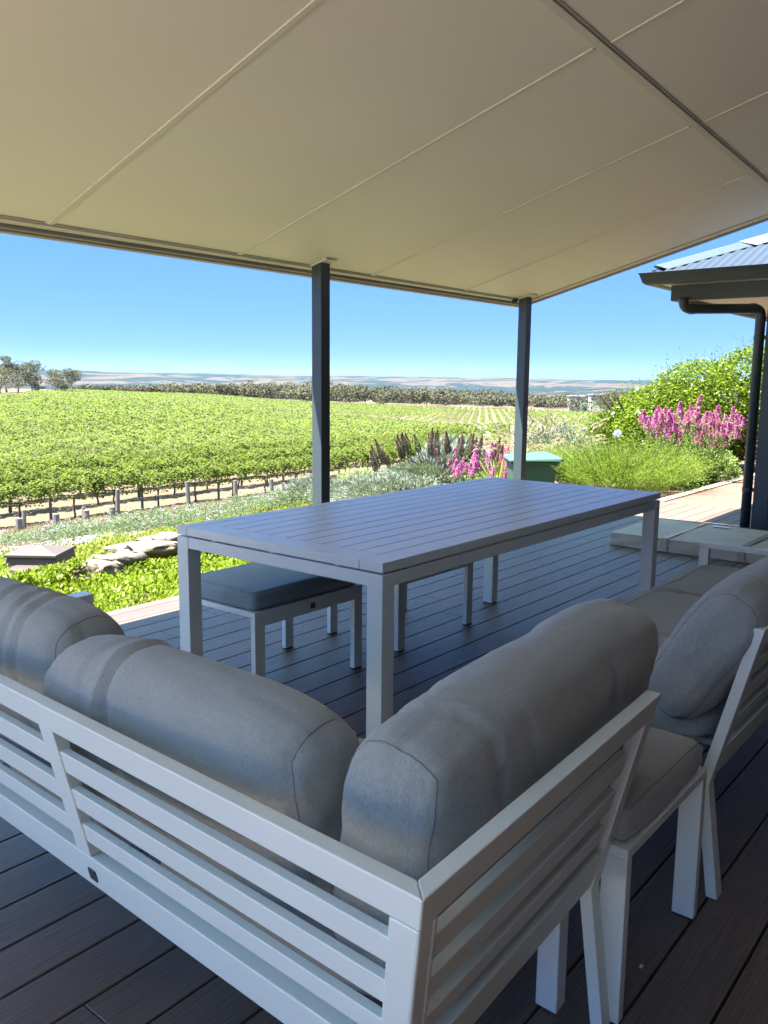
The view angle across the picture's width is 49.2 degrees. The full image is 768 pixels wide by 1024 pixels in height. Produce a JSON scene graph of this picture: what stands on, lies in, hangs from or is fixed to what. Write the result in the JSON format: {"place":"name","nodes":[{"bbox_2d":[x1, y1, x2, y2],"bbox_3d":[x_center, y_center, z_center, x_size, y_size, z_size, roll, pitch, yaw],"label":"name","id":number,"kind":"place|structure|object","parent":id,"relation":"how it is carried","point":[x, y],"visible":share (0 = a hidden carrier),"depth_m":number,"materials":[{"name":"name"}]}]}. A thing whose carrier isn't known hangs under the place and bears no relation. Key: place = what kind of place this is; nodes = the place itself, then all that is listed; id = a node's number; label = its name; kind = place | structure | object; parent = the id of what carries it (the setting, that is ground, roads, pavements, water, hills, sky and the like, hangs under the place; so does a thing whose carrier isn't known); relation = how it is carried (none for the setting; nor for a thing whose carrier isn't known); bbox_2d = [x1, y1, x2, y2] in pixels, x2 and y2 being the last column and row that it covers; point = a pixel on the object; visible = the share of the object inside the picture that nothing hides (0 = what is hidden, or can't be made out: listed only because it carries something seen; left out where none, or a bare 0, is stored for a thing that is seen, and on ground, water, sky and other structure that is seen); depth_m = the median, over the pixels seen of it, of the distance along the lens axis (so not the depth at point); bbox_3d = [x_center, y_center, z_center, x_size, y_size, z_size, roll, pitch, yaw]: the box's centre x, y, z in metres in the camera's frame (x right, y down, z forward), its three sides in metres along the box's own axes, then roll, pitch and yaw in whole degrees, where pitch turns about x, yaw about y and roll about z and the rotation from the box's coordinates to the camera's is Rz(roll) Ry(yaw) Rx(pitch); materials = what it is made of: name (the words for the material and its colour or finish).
{"place":"outdoors","nodes":[
{"label":"outdoors","id":0,"kind":"place"},
{"bbox_2d":[0,496,267,541],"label":"dry grass","id":1,"kind":"structure","parent":0,"point":[39,524],"depth_m":29.59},
{"bbox_2d":[0,370,747,401],"bbox_3d":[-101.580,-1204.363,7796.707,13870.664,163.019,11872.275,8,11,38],"label":"hills","id":2,"kind":"structure","parent":0,"point":[547,387],"depth_m":6712.80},
{"bbox_2d":[0,388,757,607],"bbox_3d":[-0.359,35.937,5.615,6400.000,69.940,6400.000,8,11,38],"label":"ground","id":3,"kind":"structure","parent":0,"point":[37,515],"depth_m":38.45,"materials":[{"name":"soil"}]},
{"bbox_2d":[0,355,18,392],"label":"gum tree","id":4,"kind":"object","parent":3,"relation":"on","point":[6,360],"visible":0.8,"depth_m":335.12,"materials":[{"name":"green plant"}]},
{"bbox_2d":[0,367,24,392],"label":"gum tree","id":5,"kind":"object","parent":3,"relation":"on","point":[4,381],"visible":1,"depth_m":317.00,"materials":[{"name":"green plant"}]},
{"bbox_2d":[0,468,41,513],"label":"grapevine","id":6,"kind":"object","parent":3,"relation":"on","point":[17,476],"visible":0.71,"depth_m":32.95,"materials":[{"name":"green plant"}]},
{"bbox_2d":[3,456,49,467],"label":"grapevine","id":7,"kind":"object","parent":3,"relation":"on","point":[25,461],"visible":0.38,"depth_m":39.58,"materials":[{"name":"green plant"}]},
{"bbox_2d":[0,479,57,517],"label":"grapevine","id":8,"kind":"object","parent":3,"relation":"on","point":[7,494],"visible":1,"depth_m":30.19,"materials":[{"name":"green plant"}]},
{"bbox_2d":[14,360,46,389],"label":"gum tree","id":9,"kind":"object","parent":3,"relation":"on","point":[30,366],"visible":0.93,"depth_m":338.48,"materials":[{"name":"green plant"}]},
{"bbox_2d":[0,531,63,549],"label":"grey green shrub","id":10,"kind":"object","parent":3,"relation":"on","point":[24,539],"visible":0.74,"depth_m":12.01,"materials":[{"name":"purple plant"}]},
{"bbox_2d":[1,527,75,545],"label":"grey green shrub","id":11,"kind":"object","parent":3,"relation":"on","point":[10,535],"visible":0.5,"depth_m":12.45,"materials":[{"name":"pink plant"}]},
{"bbox_2d":[3,545,75,574],"bbox_3d":[-3.049,0.446,7.379,0.479,0.285,0.659,1,9,1],"label":"pump cover","id":12,"kind":"object","parent":3,"relation":"on","point":[25,557],"visible":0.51,"depth_m":7.25,"materials":[{"name":"brown plastic"}]},
{"bbox_2d":[11,458,69,500],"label":"grapevine","id":13,"kind":"object","parent":3,"relation":"on","point":[49,463],"visible":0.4,"depth_m":36.80,"materials":[{"name":"green plant"}]},
{"bbox_2d":[0,555,96,588],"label":"trailing groundcover","id":14,"kind":"object","parent":3,"relation":"on","point":[40,576],"visible":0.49,"depth_m":6.63,"materials":[{"name":"plant"}]},
{"bbox_2d":[22,464,80,495],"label":"grapevine","id":15,"kind":"object","parent":3,"relation":"on","point":[55,470],"visible":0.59,"depth_m":34.08,"materials":[{"name":"green plant"}]},
{"bbox_2d":[43,369,65,389],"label":"gum tree","id":16,"kind":"object","parent":3,"relation":"on","point":[51,374],"visible":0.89,"depth_m":344.90,"materials":[{"name":"green plant"}]},
{"bbox_2d":[30,522,105,544],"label":"grey green shrub","id":17,"kind":"object","parent":3,"relation":"on","point":[50,534],"visible":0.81,"depth_m":12.24,"materials":[{"name":"green plant"}]},
{"bbox_2d":[56,367,84,390],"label":"gum tree","id":18,"kind":"object","parent":3,"relation":"on","point":[72,373],"visible":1,"depth_m":339.80,"materials":[{"name":"green plant"}]},
{"bbox_2d":[36,471,106,517],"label":"grapevine","id":19,"kind":"object","parent":3,"relation":"on","point":[58,484],"visible":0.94,"depth_m":31.54,"materials":[{"name":"green plant"}]},
{"bbox_2d":[0,531,143,553],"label":"pebbles","id":20,"kind":"object","parent":3,"relation":"on","point":[86,537],"visible":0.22,"depth_m":11.94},
{"bbox_2d":[52,453,106,495],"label":"grapevine","id":21,"kind":"object","parent":3,"relation":"on","point":[84,464],"visible":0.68,"depth_m":38.33,"materials":[{"name":"green plant"}]},
{"bbox_2d":[50,517,145,536],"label":"grey green shrub","id":22,"kind":"object","parent":3,"relation":"on","point":[92,525],"visible":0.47,"depth_m":13.25,"materials":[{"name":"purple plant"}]},
{"bbox_2d":[49,517,151,539],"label":"grey green shrub","id":23,"kind":"object","parent":3,"relation":"on","point":[114,528],"visible":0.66,"depth_m":12.69,"materials":[{"name":"green plant"}]},
{"bbox_2d":[87,455,138,487],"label":"grapevine","id":24,"kind":"object","parent":3,"relation":"on","point":[122,460],"visible":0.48,"depth_m":39.77,"materials":[{"name":"green plant"}]},
{"bbox_2d":[84,466,146,512],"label":"grapevine","id":25,"kind":"object","parent":3,"relation":"on","point":[107,475],"visible":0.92,"depth_m":33.08,"materials":[{"name":"green plant"}]},
{"bbox_2d":[93,516,176,534],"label":"grey green shrub","id":26,"kind":"object","parent":3,"relation":"on","point":[112,530],"visible":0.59,"depth_m":12.69,"materials":[{"name":"green plant"}]},
{"bbox_2d":[115,449,154,461],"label":"grapevine","id":27,"kind":"object","parent":3,"relation":"on","point":[137,453],"visible":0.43,"depth_m":44.22,"materials":[{"name":"green plant"}]},
{"bbox_2d":[113,458,165,498],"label":"grapevine","id":28,"kind":"object","parent":3,"relation":"on","point":[148,464],"visible":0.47,"depth_m":37.55,"materials":[{"name":"green plant"}]},
{"bbox_2d":[30,551,252,611],"bbox_3d":[-1.663,0.484,6.637,2.515,0.468,10.041,8,11,38],"label":"lime groundcover","id":29,"kind":"object","parent":3,"relation":"on","point":[141,584],"visible":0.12,"depth_m":6.53,"materials":[{"name":"plant"}]},
{"bbox_2d":[54,531,229,591],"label":"stone wall","id":30,"kind":"structure","parent":3,"relation":"on","point":[160,545],"depth_m":7.35,"materials":[{"name":"stone"}]},
{"bbox_2d":[106,506,205,528],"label":"grey green shrub","id":31,"kind":"object","parent":3,"relation":"on","point":[141,512],"visible":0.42,"depth_m":13.79,"materials":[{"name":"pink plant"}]},
{"bbox_2d":[131,467,190,506],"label":"grapevine","id":32,"kind":"object","parent":3,"relation":"on","point":[160,477],"visible":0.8,"depth_m":34.75,"materials":[{"name":"green plant"}]},
{"bbox_2d":[145,454,200,494],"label":"grapevine","id":33,"kind":"object","parent":3,"relation":"on","point":[186,459],"visible":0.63,"depth_m":38.80,"materials":[{"name":"green plant"}]},
{"bbox_2d":[132,508,223,528],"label":"grey green shrub","id":34,"kind":"object","parent":3,"relation":"on","point":[177,515],"visible":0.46,"depth_m":13.09,"materials":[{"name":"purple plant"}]},
{"bbox_2d":[166,448,210,480],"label":"grapevine","id":35,"kind":"object","parent":3,"relation":"on","point":[195,453],"visible":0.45,"depth_m":43.24,"materials":[{"name":"green plant"}]},
{"bbox_2d":[165,462,224,501],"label":"grapevine","id":36,"kind":"object","parent":3,"relation":"on","point":[201,472],"visible":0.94,"depth_m":36.17,"materials":[{"name":"green plant"}]},
{"bbox_2d":[175,443,214,456],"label":"grapevine","id":37,"kind":"object","parent":3,"relation":"on","point":[188,448],"visible":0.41,"depth_m":47.08,"materials":[{"name":"green plant"}]},
{"bbox_2d":[152,507,249,525],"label":"grey green shrub","id":38,"kind":"object","parent":3,"relation":"on","point":[223,512],"visible":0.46,"depth_m":13.15,"materials":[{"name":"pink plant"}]},
{"bbox_2d":[181,456,228,490],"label":"grapevine","id":39,"kind":"object","parent":3,"relation":"on","point":[214,461],"visible":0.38,"depth_m":40.41,"materials":[{"name":"green plant"}]},
{"bbox_2d":[168,502,251,520],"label":"grey green shrub","id":40,"kind":"object","parent":3,"relation":"on","point":[188,510],"visible":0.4,"depth_m":13.90,"materials":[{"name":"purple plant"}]},
{"bbox_2d":[194,446,241,478],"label":"grapevine","id":41,"kind":"object","parent":3,"relation":"on","point":[223,451],"visible":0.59,"depth_m":44.57,"materials":[{"name":"green plant"}]},
{"bbox_2d":[0,480,446,568],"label":"sedum groundcover","id":42,"kind":"object","parent":3,"relation":"on","point":[88,549],"visible":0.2,"depth_m":10.61,"materials":[{"name":"plant"}]},
{"bbox_2d":[208,461,259,497],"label":"grapevine","id":43,"kind":"object","parent":3,"relation":"on","point":[243,469],"visible":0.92,"depth_m":37.73,"materials":[{"name":"green plant"}]},
{"bbox_2d":[219,452,259,486],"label":"grapevine","id":44,"kind":"object","parent":3,"relation":"on","point":[229,459],"visible":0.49,"depth_m":41.83,"materials":[{"name":"green plant"}]},
{"bbox_2d":[229,441,271,450],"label":"grapevine","id":45,"kind":"object","parent":3,"relation":"on","point":[244,446],"visible":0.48,"depth_m":50.13,"materials":[{"name":"green plant"}]},
{"bbox_2d":[242,447,285,483],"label":"grapevine","id":46,"kind":"object","parent":3,"relation":"on","point":[273,455],"visible":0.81,"depth_m":43.20,"materials":[{"name":"green plant"}]},
{"bbox_2d":[239,457,289,492],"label":"grapevine","id":47,"kind":"object","parent":3,"relation":"on","point":[275,465],"visible":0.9,"depth_m":39.23,"materials":[{"name":"green plant"}]},
{"bbox_2d":[276,454,311,487],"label":"grapevine","id":48,"kind":"object","parent":3,"relation":"on","point":[293,463],"visible":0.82,"depth_m":40.62,"materials":[{"name":"green plant"}]},
{"bbox_2d":[278,445,311,477],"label":"grapevine","id":49,"kind":"object","parent":3,"relation":"on","point":[301,451],"visible":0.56,"depth_m":44.73,"materials":[{"name":"green plant"}]},
{"bbox_2d":[272,471,332,503],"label":"silver shrub","id":50,"kind":"object","parent":3,"relation":"on","point":[299,482],"visible":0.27,"depth_m":13.93,"materials":[{"name":"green plant"}]},
{"bbox_2d":[24,389,602,426],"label":"vineyard rows","id":51,"kind":"object","parent":3,"relation":"on","point":[379,410],"visible":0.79,"depth_m":330.13,"materials":[{"name":"green plant"}]},
{"bbox_2d":[303,451,347,471],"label":"grapevine","id":52,"kind":"object","parent":3,"relation":"on","point":[333,456],"visible":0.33,"depth_m":42.70,"materials":[{"name":"green plant"}]},
{"bbox_2d":[304,474,379,500],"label":"silver shrub","id":53,"kind":"object","parent":3,"relation":"on","point":[335,483],"visible":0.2,"depth_m":12.74,"materials":[{"name":"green plant"}]},
{"bbox_2d":[60,380,625,411],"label":"woodland","id":54,"kind":"object","parent":3,"relation":"on","point":[343,393],"visible":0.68,"depth_m":523.40,"materials":[{"name":"green plant"}]},
{"bbox_2d":[0,393,690,463],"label":"vineyard rows","id":55,"kind":"object","parent":3,"relation":"on","point":[115,423],"visible":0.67,"depth_m":78.78,"materials":[{"name":"plant"}]},
{"bbox_2d":[331,447,369,474],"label":"grapevine","id":56,"kind":"object","parent":3,"relation":"on","point":[355,454],"visible":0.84,"depth_m":43.70,"materials":[{"name":"green plant"}]},
{"bbox_2d":[355,446,394,468],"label":"grapevine","id":57,"kind":"object","parent":3,"relation":"on","point":[366,449],"visible":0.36,"depth_m":45.41,"materials":[{"name":"green plant"}]},
{"bbox_2d":[330,468,445,501],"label":"silver shrub","id":58,"kind":"object","parent":3,"relation":"on","point":[381,481],"visible":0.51,"depth_m":11.13,"materials":[{"name":"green plant"}]},
{"bbox_2d":[382,445,416,464],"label":"grapevine","id":59,"kind":"object","parent":3,"relation":"on","point":[395,454],"visible":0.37,"depth_m":46.74,"materials":[{"name":"green plant"}]},
{"bbox_2d":[369,427,503,492],"bbox_3d":[0.867,-0.797,12.419,2.245,0.945,1.705,-6,11,-36],"label":"echium shrub","id":60,"kind":"object","parent":3,"relation":"on","point":[421,462],"visible":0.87,"depth_m":12.20,"materials":[{"name":"grey plant"}]},
{"bbox_2d":[452,455,506,481],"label":"pink flower shrub","id":61,"kind":"object","parent":3,"relation":"on","point":[458,472],"visible":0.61,"depth_m":11.35,"materials":[{"name":"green plant"}]},
{"bbox_2d":[466,456,506,477],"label":"strappy plant","id":62,"kind":"object","parent":3,"relation":"on","point":[498,474],"visible":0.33,"depth_m":11.35,"materials":[{"name":"green plant"}]},
{"bbox_2d":[433,441,541,479],"bbox_3d":[1.598,-0.726,12.253,1.734,0.664,1.692,8,11,38],"label":"pink flower shrub","id":63,"kind":"object","parent":3,"relation":"on","point":[487,458],"visible":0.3,"depth_m":11.94,"materials":[{"name":"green plant"}]},
{"bbox_2d":[503,452,563,482],"bbox_3d":[1.843,-0.231,10.437,0.667,1.000,0.595,1,9,0],"label":"wheelie bin","id":64,"kind":"object","parent":3,"relation":"on","point":[540,466],"visible":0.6,"depth_m":10.14,"materials":[{"name":"green plastic"}]},
{"bbox_2d":[512,419,599,471],"bbox_3d":[2.786,-1.051,13.471,1.489,0.918,2.131,8,11,38],"label":"grey bush","id":65,"kind":"object","parent":3,"relation":"on","point":[563,432],"visible":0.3,"depth_m":13.32,"materials":[{"name":"green plant"}]},
{"bbox_2d":[590,389,626,413],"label":"spreading tree","id":66,"kind":"object","parent":3,"relation":"on","point":[607,398],"visible":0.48,"depth_m":326.48,"materials":[{"name":"green plant"}]},
{"bbox_2d":[529,423,728,491],"bbox_3d":[2.983,-0.713,10.759,2.661,0.868,2.693,8,11,38],"label":"needle bush","id":67,"kind":"object","parent":3,"relation":"on","point":[656,476],"visible":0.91,"depth_m":10.38,"materials":[{"name":"green plant"}]},
{"bbox_2d":[580,371,722,462],"bbox_3d":[4.652,-1.590,14.537,2.548,1.908,1.579,1,9,1],"label":"shrub","id":68,"kind":"object","parent":3,"relation":"on","point":[619,405],"visible":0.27,"depth_m":14.26,"materials":[{"name":"green plant"}]},
{"bbox_2d":[609,333,764,469],"bbox_3d":[6.165,-1.839,13.794,4.768,2.539,2.088,1,9,5],"label":"shrub","id":69,"kind":"object","parent":3,"relation":"on","point":[719,373],"visible":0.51,"depth_m":13.48,"materials":[{"name":"green plant"}]},
{"bbox_2d":[638,394,745,474],"bbox_3d":[4.244,-1.030,11.600,1.397,1.189,1.411,8,11,38],"label":"pink flower shrub","id":70,"kind":"object","parent":3,"relation":"on","point":[671,426],"visible":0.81,"depth_m":11.36,"materials":[{"name":"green plant"}]},
{"bbox_2d":[666,452,720,491],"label":"needle bush","id":71,"kind":"object","parent":3,"relation":"on","point":[714,477],"visible":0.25,"depth_m":11.34,"materials":[{"name":"green plant"}]},
{"bbox_2d":[657,473,754,501],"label":"kerb","id":72,"kind":"structure","parent":3,"relation":"on","point":[691,492],"depth_m":10.41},
{"bbox_2d":[699,447,742,483],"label":"bush","id":73,"kind":"object","parent":3,"relation":"on","point":[730,472],"visible":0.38,"depth_m":12.15,"materials":[{"name":"green plant"}]},
{"bbox_3d":[2.323,-0.361,0.711,0.250,3.750,16.100,8,11,38],"label":"rear house wall","id":74,"kind":"object","parent":3,"relation":"on","visible":0},
{"bbox_2d":[0,0,767,307],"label":"patio roof","id":75,"kind":"structure","parent":74,"relation":"on","point":[502,152],"depth_m":3.98,"materials":[{"name":"fabric"}]},
{"bbox_2d":[0,221,767,379],"label":"sky","id":76,"kind":"structure","parent":0,"point":[63,305],"materials":[{"name":"blue"}]},
{"bbox_2d":[472,405,609,470],"bbox_3d":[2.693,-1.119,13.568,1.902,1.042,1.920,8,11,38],"label":"fountain grass","id":77,"kind":"object","parent":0,"point":[503,434],"depth_m":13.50,"materials":[{"name":"plant"}]},
{"bbox_2d":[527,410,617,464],"bbox_3d":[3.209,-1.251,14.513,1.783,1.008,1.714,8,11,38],"label":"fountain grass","id":78,"kind":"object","parent":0,"point":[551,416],"depth_m":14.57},
{"bbox_2d":[667,477,754,509],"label":"paving","id":79,"kind":"structure","parent":0,"point":[728,496],"depth_m":9.78,"materials":[{"name":"concrete"}]},
{"bbox_2d":[638,234,767,528],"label":"house wing","id":80,"kind":"structure","parent":79,"relation":"on","point":[736,273],"depth_m":7.44,"materials":[{"name":"metal"}]},
{"bbox_2d":[679,297,765,526],"bbox_3d":[3.058,-0.884,7.617,0.895,2.055,0.168,1,9,5],"label":"downpipe","id":81,"kind":"object","parent":80,"relation":"attached to","point":[756,309],"visible":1,"depth_m":7.54,"materials":[{"name":"metal"}]},
{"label":"deck subframe","id":82,"kind":"structure","parent":0,"visible":0},
{"bbox_2d":[310,258,336,504],"bbox_3d":[-0.421,-0.522,5.886,0.146,2.415,0.110,8,11,38],"label":"veranda post","id":83,"kind":"object","parent":82,"relation":"on","point":[320,381],"visible":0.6,"depth_m":5.81,"materials":[{"name":"metal"}]},
{"bbox_2d":[0,501,767,1023],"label":"deck","id":84,"kind":"structure","parent":82,"relation":"on","point":[76,947],"depth_m":2.18,"materials":[{"name":"wood"}]},
{"bbox_2d":[202,583,361,676],"bbox_3d":[-0.487,0.533,3.738,0.472,0.392,0.655,8,11,38],"label":"footstool","id":85,"kind":"object","parent":84,"relation":"on","point":[285,614],"visible":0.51,"depth_m":3.55,"materials":[{"name":"white metal"}]},
{"bbox_2d":[201,562,353,610],"bbox_3d":[-0.485,0.301,3.703,0.473,0.084,0.660,8,11,38],"label":"seat pad","id":86,"kind":"object","parent":85,"relation":"on","point":[254,586],"visible":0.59,"depth_m":3.50,"materials":[{"name":"fabric"}]},
{"bbox_2d":[0,591,660,1023],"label":"corner sofa","id":87,"kind":"object","parent":84,"relation":"on","point":[466,955],"visible":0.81,"depth_m":1.30,"materials":[{"name":"metal"}]},
{"bbox_2d":[10,730,356,849],"bbox_3d":[-0.468,0.569,2.011,0.601,0.094,0.643,8,11,38],"label":"seat cushion","id":88,"kind":"object","parent":87,"relation":"on","point":[48,764],"depth_m":1.82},
{"bbox_2d":[43,634,359,914],"bbox_3d":[-0.338,0.454,1.535,0.727,0.430,0.223,7,25,37],"label":"back cushion","id":89,"kind":"object","parent":88,"relation":"on","point":[288,751],"visible":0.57,"depth_m":1.35,"materials":[{"name":"fabric"}]},
{"bbox_2d":[160,738,376,998],"bbox_3d":[-0.021,0.633,1.627,0.585,0.091,0.643,8,11,38],"label":"seat cushion","id":90,"kind":"object","parent":87,"relation":"on","point":[318,925],"depth_m":1.33,"materials":[{"name":"fabric"}]},
{"bbox_2d":[332,598,657,968],"bbox_3d":[0.247,0.433,1.504,0.212,0.438,0.874,19,20,34],"label":"back cushion","id":91,"kind":"object","parent":90,"relation":"on","point":[439,771],"visible":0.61,"depth_m":1.23,"materials":[{"name":"fabric"}]},
{"bbox_2d":[327,563,472,651],"bbox_3d":[0.094,0.428,4.447,0.472,0.392,0.655,8,11,38],"label":"footstool","id":92,"kind":"object","parent":84,"relation":"on","point":[399,614],"visible":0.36,"depth_m":4.35,"materials":[{"name":"metal"}]},
{"bbox_2d":[177,477,660,737],"bbox_3d":[0.313,0.346,3.828,1.017,0.750,2.272,8,11,38],"label":"dining table","id":93,"kind":"object","parent":84,"relation":"on","point":[379,546],"visible":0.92,"depth_m":3.23,"materials":[{"name":"white metal"}]},
{"bbox_2d":[600,766,706,1023],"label":"footstool","id":94,"kind":"object","parent":84,"relation":"on","point":[688,799],"visible":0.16,"depth_m":1.72,"materials":[{"name":"metal"}]},
{"bbox_2d":[598,726,700,840],"bbox_3d":[0.373,0.569,2.036,0.660,0.085,0.472,8,11,38],"label":"seat pad","id":95,"kind":"object","parent":94,"relation":"on","point":[667,766],"visible":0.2,"depth_m":1.84,"materials":[{"name":"fabric"}]},
{"bbox_2d":[610,519,767,563],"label":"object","id":96,"kind":"object","parent":84,"relation":"on","point":[681,537],"visible":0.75,"depth_m":6.71,"materials":[{"name":"concrete"}]},
{"bbox_2d":[686,541,767,899],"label":"slatted sofa","id":97,"kind":"object","parent":84,"relation":"on","point":[744,717],"visible":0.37,"depth_m":2.14,"materials":[{"name":"metal"}]},
{"bbox_2d":[620,591,767,662],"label":"seat cushion","id":98,"kind":"object","parent":97,"relation":"on","point":[665,611],"visible":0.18,"depth_m":3.19,"materials":[{"name":"fabric"}]},
{"bbox_2d":[651,565,740,596],"bbox_3d":[1.553,0.347,3.553,0.685,0.090,0.641,8,11,38],"label":"seat cushion","id":99,"kind":"object","parent":97,"relation":"on","point":[700,581],"visible":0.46,"depth_m":3.62,"materials":[{"name":"fabric"}]},
{"bbox_2d":[651,637,762,736],"bbox_3d":[0.754,0.491,2.582,0.682,0.091,0.632,8,11,38],"label":"seat cushion","id":100,"kind":"object","parent":97,"relation":"on","point":[705,723],"visible":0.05,"depth_m":2.19,"materials":[{"name":"fabric"}]},
{"bbox_2d":[648,556,767,718],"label":"back cushion","id":101,"kind":"object","parent":100,"relation":"on","point":[703,649],"visible":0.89,"depth_m":2.08,"materials":[{"name":"fabric"}]},
{"bbox_2d":[512,294,537,479],"bbox_3d":[1.303,-0.837,8.013,0.175,2.415,0.175,8,11,38],"label":"veranda post","id":102,"kind":"object","parent":82,"relation":"on","point":[522,382],"visible":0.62,"depth_m":7.96,"materials":[{"name":"metal"}]},
{"bbox_3d":[-0.914,0.504,2.392,0.581,0.092,0.643,8,11,38],"label":"seat cushion","id":103,"kind":"object","parent":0,"visible":0},
{"bbox_2d":[0,576,124,759],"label":"back cushion","id":104,"kind":"object","parent":103,"relation":"on","point":[42,629],"visible":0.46,"depth_m":1.76,"materials":[{"name":"fabric"}]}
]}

